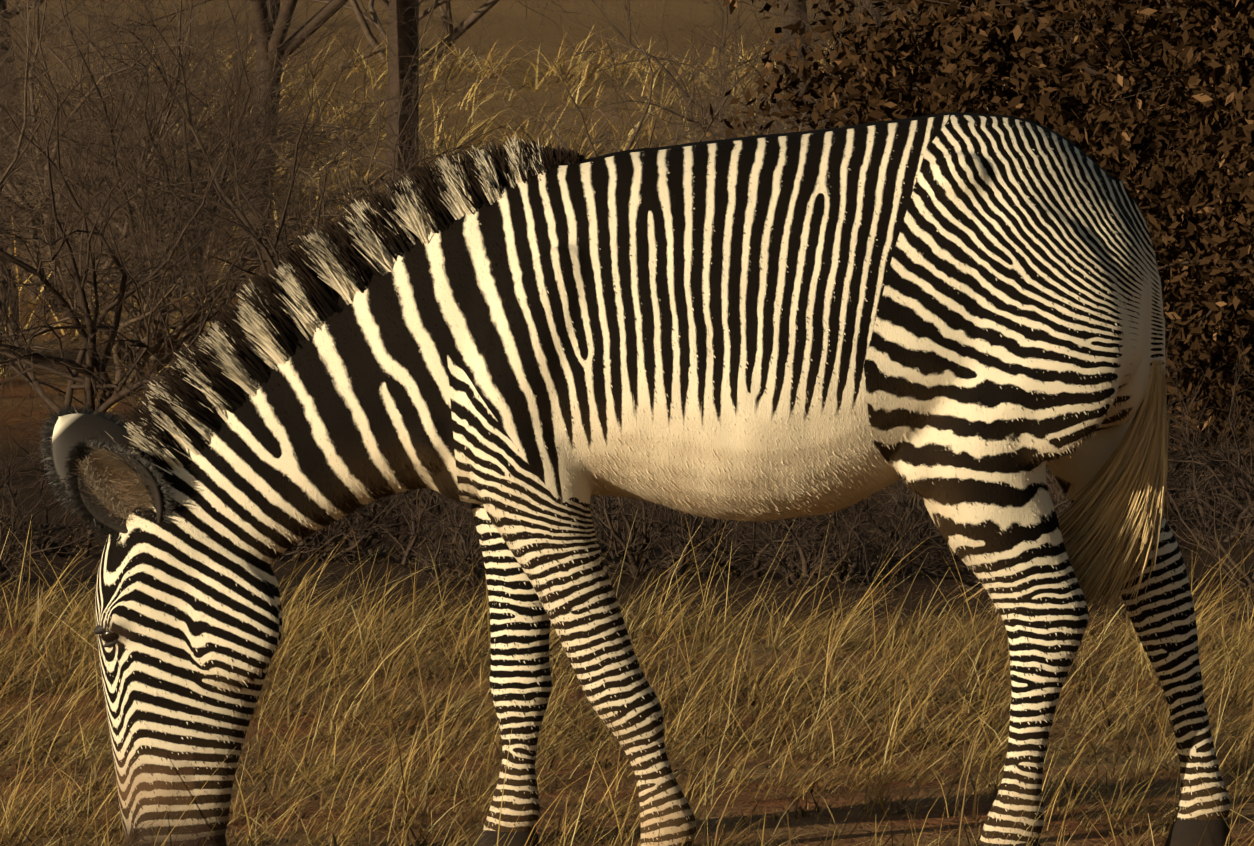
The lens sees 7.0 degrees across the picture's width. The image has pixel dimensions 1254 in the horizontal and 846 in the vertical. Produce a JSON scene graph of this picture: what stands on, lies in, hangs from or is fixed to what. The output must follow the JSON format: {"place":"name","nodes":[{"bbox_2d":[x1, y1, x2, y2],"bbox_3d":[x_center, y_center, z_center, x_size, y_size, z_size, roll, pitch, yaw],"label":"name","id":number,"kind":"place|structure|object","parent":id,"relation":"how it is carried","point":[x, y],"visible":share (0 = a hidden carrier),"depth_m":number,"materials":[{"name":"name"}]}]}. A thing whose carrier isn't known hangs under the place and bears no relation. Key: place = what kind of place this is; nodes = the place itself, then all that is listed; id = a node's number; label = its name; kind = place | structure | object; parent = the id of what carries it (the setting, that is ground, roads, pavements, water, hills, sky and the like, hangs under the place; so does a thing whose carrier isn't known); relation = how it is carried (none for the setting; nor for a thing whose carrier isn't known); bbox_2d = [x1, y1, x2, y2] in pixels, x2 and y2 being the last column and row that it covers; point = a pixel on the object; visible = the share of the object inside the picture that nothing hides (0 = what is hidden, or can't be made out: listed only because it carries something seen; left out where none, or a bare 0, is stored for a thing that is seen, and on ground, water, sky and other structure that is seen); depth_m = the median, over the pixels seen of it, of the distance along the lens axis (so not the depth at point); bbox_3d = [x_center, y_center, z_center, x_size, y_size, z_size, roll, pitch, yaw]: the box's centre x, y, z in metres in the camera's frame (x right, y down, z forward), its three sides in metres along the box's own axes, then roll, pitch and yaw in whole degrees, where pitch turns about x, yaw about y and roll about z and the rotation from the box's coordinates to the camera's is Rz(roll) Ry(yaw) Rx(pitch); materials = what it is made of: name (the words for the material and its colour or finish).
{"place":"outdoors","nodes":[
{"label":"outdoors","id":0,"kind":"place"},
{"bbox_2d":[0,0,1253,845],"bbox_3d":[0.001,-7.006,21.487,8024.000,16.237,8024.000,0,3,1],"label":"ground","id":1,"kind":"structure","parent":0,"point":[18,423],"depth_m":28.49,"materials":[{"name":"brown plant"}]},
{"bbox_2d":[0,0,32,199],"bbox_3d":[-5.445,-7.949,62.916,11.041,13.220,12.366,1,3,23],"label":"bush","id":2,"kind":"object","parent":1,"relation":"on","point":[3,6],"depth_m":62.07,"materials":[{"name":"brown plant"}]},
{"bbox_2d":[0,458,102,588],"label":"scrub","id":3,"kind":"object","parent":1,"relation":"on","point":[6,562],"visible":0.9,"depth_m":30.58,"materials":[{"name":"brown plant"}]},
{"bbox_2d":[0,104,105,345],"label":"grey shrub","id":4,"kind":"object","parent":1,"relation":"on","point":[32,219],"visible":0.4,"depth_m":43.25,"materials":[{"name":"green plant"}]},
{"bbox_2d":[0,414,112,558],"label":"scrub","id":5,"kind":"object","parent":1,"relation":"on","point":[47,543],"visible":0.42,"depth_m":32.44,"materials":[{"name":"brown plant"}]},
{"bbox_2d":[0,7,152,243],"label":"grey shrub","id":6,"kind":"object","parent":1,"relation":"on","point":[23,142],"visible":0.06,"depth_m":56.70,"materials":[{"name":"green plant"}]},
{"bbox_2d":[0,63,170,376],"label":"grey shrub","id":7,"kind":"object","parent":1,"relation":"on","point":[40,347],"visible":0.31,"depth_m":43.66,"materials":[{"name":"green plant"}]},
{"bbox_2d":[0,363,171,491],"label":"scrub","id":8,"kind":"object","parent":1,"relation":"on","point":[42,426],"visible":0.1,"depth_m":37.22,"materials":[{"name":"brown plant"}]},
{"bbox_2d":[7,0,207,30],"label":"bush","id":9,"kind":"object","parent":1,"relation":"on","point":[17,11],"visible":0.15,"depth_m":118.86,"materials":[{"name":"brown plant"}]},
{"bbox_2d":[0,0,321,366],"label":"grey shrub","id":10,"kind":"object","parent":1,"relation":"on","point":[15,160],"visible":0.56,"depth_m":43.84,"materials":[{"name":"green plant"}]},
{"bbox_2d":[101,323,222,417],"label":"scrub","id":11,"kind":"object","parent":1,"relation":"on","point":[134,402],"visible":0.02,"depth_m":37.63,"materials":[{"name":"brown plant"}]},
{"bbox_2d":[0,0,326,208],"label":"grey shrub","id":12,"kind":"object","parent":1,"relation":"on","point":[85,58],"visible":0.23,"depth_m":59.92,"materials":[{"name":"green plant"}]},
{"bbox_2d":[0,0,360,282],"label":"grey shrub","id":13,"kind":"object","parent":1,"relation":"on","point":[20,183],"visible":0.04,"depth_m":51.43,"materials":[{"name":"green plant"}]},
{"bbox_2d":[0,0,382,427],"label":"grey shrub","id":14,"kind":"object","parent":1,"relation":"on","point":[91,384],"visible":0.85,"depth_m":40.66,"materials":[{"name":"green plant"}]},
{"bbox_2d":[0,0,386,206],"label":"grey shrub","id":15,"kind":"object","parent":1,"relation":"on","point":[222,79],"visible":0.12,"depth_m":60.93,"materials":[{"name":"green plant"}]},
{"bbox_2d":[0,75,401,390],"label":"grey shrub","id":16,"kind":"object","parent":1,"relation":"on","point":[160,346],"visible":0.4,"depth_m":42.59,"materials":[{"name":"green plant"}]},
{"bbox_2d":[0,0,402,311],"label":"grey shrub","id":17,"kind":"object","parent":1,"relation":"on","point":[36,122],"visible":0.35,"depth_m":48.46,"materials":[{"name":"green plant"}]},
{"bbox_2d":[54,0,394,257],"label":"bare tree","id":18,"kind":"object","parent":1,"relation":"on","point":[284,10],"visible":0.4,"depth_m":53.53,"materials":[{"name":"brown plant"}]},
{"bbox_2d":[0,0,477,300],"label":"grey shrub","id":19,"kind":"object","parent":1,"relation":"on","point":[170,139],"visible":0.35,"depth_m":50.20,"materials":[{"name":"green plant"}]},
{"bbox_2d":[0,0,574,296],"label":"grey shrub","id":20,"kind":"object","parent":1,"relation":"on","point":[204,171],"visible":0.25,"depth_m":50.33,"materials":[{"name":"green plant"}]},
{"bbox_2d":[0,0,579,343],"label":"grey shrub","id":21,"kind":"object","parent":1,"relation":"on","point":[188,169],"visible":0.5,"depth_m":45.40,"materials":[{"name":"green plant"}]},
{"bbox_2d":[25,0,577,394],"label":"grey shrub","id":22,"kind":"object","parent":1,"relation":"on","point":[259,245],"visible":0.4,"depth_m":42.18,"materials":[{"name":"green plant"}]},
{"bbox_2d":[134,79,489,341],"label":"grey shrub","id":23,"kind":"object","parent":1,"relation":"on","point":[343,193],"visible":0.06,"depth_m":43.56,"materials":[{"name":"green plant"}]},
{"bbox_2d":[274,488,469,564],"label":"scrub","id":24,"kind":"object","parent":1,"relation":"on","point":[315,546],"visible":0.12,"depth_m":32.76,"materials":[{"name":"brown plant"}]},
{"bbox_2d":[288,489,476,561],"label":"scrub","id":25,"kind":"object","parent":1,"relation":"on","point":[367,546],"visible":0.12,"depth_m":32.90,"materials":[{"name":"brown plant"}]},
{"bbox_2d":[386,0,418,196],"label":"bare tree","id":26,"kind":"object","parent":1,"relation":"on","point":[403,5],"visible":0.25,"depth_m":54.31,"materials":[{"name":"brown plant"}]},
{"bbox_2d":[170,0,645,67],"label":"bush","id":27,"kind":"object","parent":1,"relation":"on","point":[472,17],"visible":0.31,"depth_m":98.74,"materials":[{"name":"brown plant"}]},
{"bbox_2d":[357,488,472,518],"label":"scrub","id":28,"kind":"object","parent":1,"relation":"on","point":[422,505],"visible":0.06,"depth_m":35.53,"materials":[{"name":"brown plant"}]},
{"bbox_2d":[377,499,486,587],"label":"scrub","id":29,"kind":"object","parent":1,"relation":"on","point":[452,558],"visible":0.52,"depth_m":31.32,"materials":[{"name":"brown plant"}]},
{"bbox_2d":[322,488,593,568],"bbox_3d":[-0.581,0.411,32.500,0.954,0.810,1.014,0,3,1],"label":"scrub","id":30,"kind":"object","parent":1,"relation":"on","point":[414,538],"visible":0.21,"depth_m":32.56,"materials":[{"name":"brown plant"}]},
{"bbox_2d":[151,0,845,341],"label":"dry grass","id":31,"kind":"structure","parent":1,"relation":"on","point":[601,141],"depth_m":45.02,"materials":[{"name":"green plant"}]},
{"bbox_2d":[380,493,646,561],"bbox_3d":[-0.293,0.283,32.961,0.720,0.686,0.840,-2,4,-31],"label":"scrub","id":32,"kind":"object","parent":1,"relation":"on","point":[600,504],"visible":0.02,"depth_m":32.93,"materials":[{"name":"brown plant"}]},
{"bbox_2d":[429,493,668,553],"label":"scrub","id":33,"kind":"object","parent":1,"relation":"on","point":[603,548],"visible":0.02,"depth_m":33.76,"materials":[{"name":"brown plant"}]},
{"bbox_2d":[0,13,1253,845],"bbox_3d":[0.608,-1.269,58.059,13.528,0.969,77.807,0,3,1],"label":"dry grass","id":34,"kind":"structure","parent":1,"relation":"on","point":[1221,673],"depth_m":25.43,"materials":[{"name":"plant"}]},
{"bbox_2d":[95,112,1229,845],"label":"zebra","id":35,"kind":"object","parent":1,"relation":"on","point":[477,236],"visible":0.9,"depth_m":21.67,"materials":[{"name":"fur"}]},
{"bbox_2d":[52,414,129,494],"bbox_3d":[-1.124,0.090,21.958,0.216,0.219,0.100,0,3,1],"label":"zebra ear","id":36,"kind":"object","parent":35,"relation":"attached to","point":[70,430],"visible":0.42,"depth_m":21.96},
{"bbox_2d":[94,624,118,646],"bbox_3d":[-1.095,0.444,21.826,0.082,0.069,0.036,0,3,1],"label":"zebra eye","id":37,"kind":"object","parent":35,"relation":"attached to","point":[109,638],"visible":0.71,"depth_m":21.82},
{"bbox_2d":[78,448,162,533],"bbox_3d":[-1.078,0.143,21.803,0.184,0.206,0.108,0,3,1],"label":"zebra ear","id":38,"kind":"object","parent":35,"relation":"attached to","point":[99,513],"visible":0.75,"depth_m":21.80},
{"bbox_2d":[95,112,1230,845],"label":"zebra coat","id":39,"kind":"object","parent":35,"relation":"attached to","point":[605,474],"visible":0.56,"depth_m":21.69,"materials":[{"name":"fur"}]},
{"bbox_2d":[37,404,134,526],"bbox_3d":[-1.125,0.096,21.970,0.277,0.271,0.129,0,3,1],"label":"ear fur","id":40,"kind":"object","parent":39,"relation":"on","point":[47,431],"visible":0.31,"depth_m":21.96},
{"bbox_2d":[62,433,176,546],"bbox_3d":[-1.077,0.145,21.785,0.246,0.252,0.132,0,3,1],"label":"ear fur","id":41,"kind":"object","parent":39,"relation":"on","point":[86,450],"visible":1,"depth_m":21.78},
{"bbox_2d":[121,136,584,475],"bbox_3d":[-0.571,-0.214,21.866,0.993,0.756,0.195,0,3,1],"label":"zebra mane","id":42,"kind":"object","parent":39,"relation":"attached to","point":[302,290],"visible":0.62,"depth_m":21.81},
{"bbox_2d":[476,818,1230,845],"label":"zebra hooves","id":43,"kind":"object","parent":35,"relation":"attached to","point":[1186,832],"visible":0.62,"depth_m":21.98,"materials":[{"name":"black"}]},
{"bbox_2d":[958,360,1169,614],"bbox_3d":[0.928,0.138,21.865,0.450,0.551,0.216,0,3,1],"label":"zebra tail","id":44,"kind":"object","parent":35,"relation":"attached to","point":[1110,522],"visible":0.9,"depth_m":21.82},
{"bbox_2d":[590,498,765,570],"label":"scrub","id":45,"kind":"object","parent":1,"relation":"on","point":[727,523],"visible":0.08,"depth_m":32.77,"materials":[{"name":"brown plant"}]},
{"bbox_2d":[590,495,791,578],"bbox_3d":[0.187,0.361,32.265,1.026,0.873,0.799,-3,4,-44],"label":"scrub","id":46,"kind":"object","parent":1,"relation":"on","point":[636,549],"visible":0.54,"depth_m":32.06,"materials":[{"name":"brown plant"}]},
{"bbox_2d":[476,0,927,151],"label":"grey shrub","id":47,"kind":"object","parent":1,"relation":"on","point":[663,58],"visible":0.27,"depth_m":60.80,"materials":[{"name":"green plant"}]},
{"bbox_2d":[555,4,917,157],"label":"grey shrub","id":48,"kind":"object","parent":1,"relation":"on","point":[753,115],"visible":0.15,"depth_m":58.16,"materials":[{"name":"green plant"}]},
{"bbox_2d":[641,499,884,581],"bbox_3d":[0.493,0.455,32.117,0.904,0.912,0.944,0,3,1],"label":"scrub","id":49,"kind":"object","parent":1,"relation":"on","point":[737,572],"visible":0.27,"depth_m":32.02,"materials":[{"name":"brown plant"}]},
{"bbox_2d":[557,0,985,145],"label":"grey shrub","id":50,"kind":"object","parent":1,"relation":"on","point":[806,49],"visible":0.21,"depth_m":58.07,"materials":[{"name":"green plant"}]},
{"bbox_2d":[666,0,922,140],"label":"grey shrub","id":51,"kind":"object","parent":1,"relation":"on","point":[774,108],"visible":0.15,"depth_m":62.69,"materials":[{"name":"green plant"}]},
{"bbox_2d":[704,490,896,557],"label":"scrub","id":52,"kind":"object","parent":1,"relation":"on","point":[769,533],"visible":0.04,"depth_m":33.88,"materials":[{"name":"brown plant"}]},
{"bbox_2d":[574,0,1043,146],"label":"grey shrub","id":53,"kind":"object","parent":1,"relation":"on","point":[724,134],"visible":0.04,"depth_m":51.63,"materials":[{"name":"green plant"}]},
{"bbox_2d":[734,504,931,584],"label":"scrub","id":54,"kind":"object","parent":1,"relation":"on","point":[856,559],"visible":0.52,"depth_m":31.96,"materials":[{"name":"brown plant"}]},
{"bbox_2d":[780,0,919,130],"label":"bare tree","id":55,"kind":"object","parent":1,"relation":"on","point":[803,5],"depth_m":65.60,"materials":[{"name":"brown plant"}]},
{"bbox_2d":[797,480,971,574],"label":"scrub","id":56,"kind":"object","parent":1,"relation":"on","point":[919,538],"visible":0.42,"depth_m":32.52,"materials":[{"name":"brown plant"}]},
{"bbox_2d":[858,479,932,540],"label":"scrub","id":57,"kind":"object","parent":1,"relation":"on","point":[905,499],"depth_m":34.33,"materials":[{"name":"brown plant"}]},
{"bbox_2d":[815,467,1059,564],"bbox_3d":[1.056,0.356,33.213,0.935,0.973,1.055,0,3,1],"label":"scrub","id":58,"kind":"object","parent":1,"relation":"on","point":[918,504],"visible":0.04,"depth_m":33.10,"materials":[{"name":"brown plant"}]},
{"bbox_2d":[749,440,1172,598],"bbox_3d":[1.056,0.303,31.561,1.497,1.102,1.036,-1,3,-20],"label":"scrub","id":59,"kind":"object","parent":1,"relation":"on","point":[969,584],"visible":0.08,"depth_m":31.44,"materials":[{"name":"brown plant"}]},
{"bbox_2d":[702,0,1253,448],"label":"thorn bush","id":60,"kind":"object","parent":1,"relation":"on","point":[876,102],"depth_m":40.07,"materials":[{"name":"brown plant"}]},
{"bbox_2d":[763,0,1253,471],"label":"thorn bush","id":61,"kind":"object","parent":1,"relation":"on","point":[1025,85],"depth_m":37.85,"materials":[{"name":"brown plant"}]},
{"bbox_2d":[900,0,1121,158],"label":"thorn bush","id":62,"kind":"object","parent":1,"relation":"on","point":[917,28],"depth_m":50.39,"materials":[{"name":"brown plant"}]},
{"bbox_2d":[879,475,1216,587],"bbox_3d":[1.295,0.484,31.940,1.191,0.820,0.674,2,4,32],"label":"scrub","id":63,"kind":"object","parent":1,"relation":"on","point":[952,564],"visible":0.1,"depth_m":32.05,"materials":[{"name":"brown plant"}]},
{"bbox_2d":[1046,385,1211,515],"bbox_3d":[1.563,0.151,34.323,0.840,0.772,0.742,1,3,15],"label":"scrub","id":64,"kind":"object","parent":1,"relation":"on","point":[1177,494],"visible":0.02,"depth_m":34.34,"materials":[{"name":"brown plant"}]},
{"bbox_2d":[1033,0,1253,424],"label":"thorn bush","id":65,"kind":"object","parent":1,"relation":"on","point":[1211,117],"depth_m":37.89,"materials":[{"name":"brown plant"}]},
{"bbox_2d":[1046,311,1253,528],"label":"scrub","id":66,"kind":"object","parent":1,"relation":"on","point":[1171,473],"visible":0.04,"depth_m":34.57,"materials":[{"name":"brown plant"}]},
{"bbox_2d":[1059,384,1253,521],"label":"scrub","id":67,"kind":"object","parent":1,"relation":"on","point":[1171,505],"visible":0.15,"depth_m":34.95,"materials":[{"name":"brown plant"}]},
{"bbox_2d":[1163,413,1253,616],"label":"scrub","id":68,"kind":"object","parent":1,"relation":"on","point":[1249,579],"visible":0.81,"depth_m":30.12,"materials":[{"name":"brown plant"}]},
{"bbox_2d":[1165,330,1253,544],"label":"scrub","id":69,"kind":"object","parent":1,"relation":"on","point":[1233,495],"visible":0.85,"depth_m":33.85,"materials":[{"name":"brown plant"}]},
{"bbox_2d":[1189,499,1253,548],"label":"scrub","id":70,"kind":"object","parent":1,"relation":"on","point":[1238,533],"visible":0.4,"depth_m":31.16,"materials":[{"name":"brown plant"}]},
{"bbox_2d":[1207,390,1253,498],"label":"scrub","id":71,"kind":"object","parent":1,"relation":"on","point":[1234,448],"visible":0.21,"depth_m":35.88,"materials":[{"name":"brown plant"}]}
]}

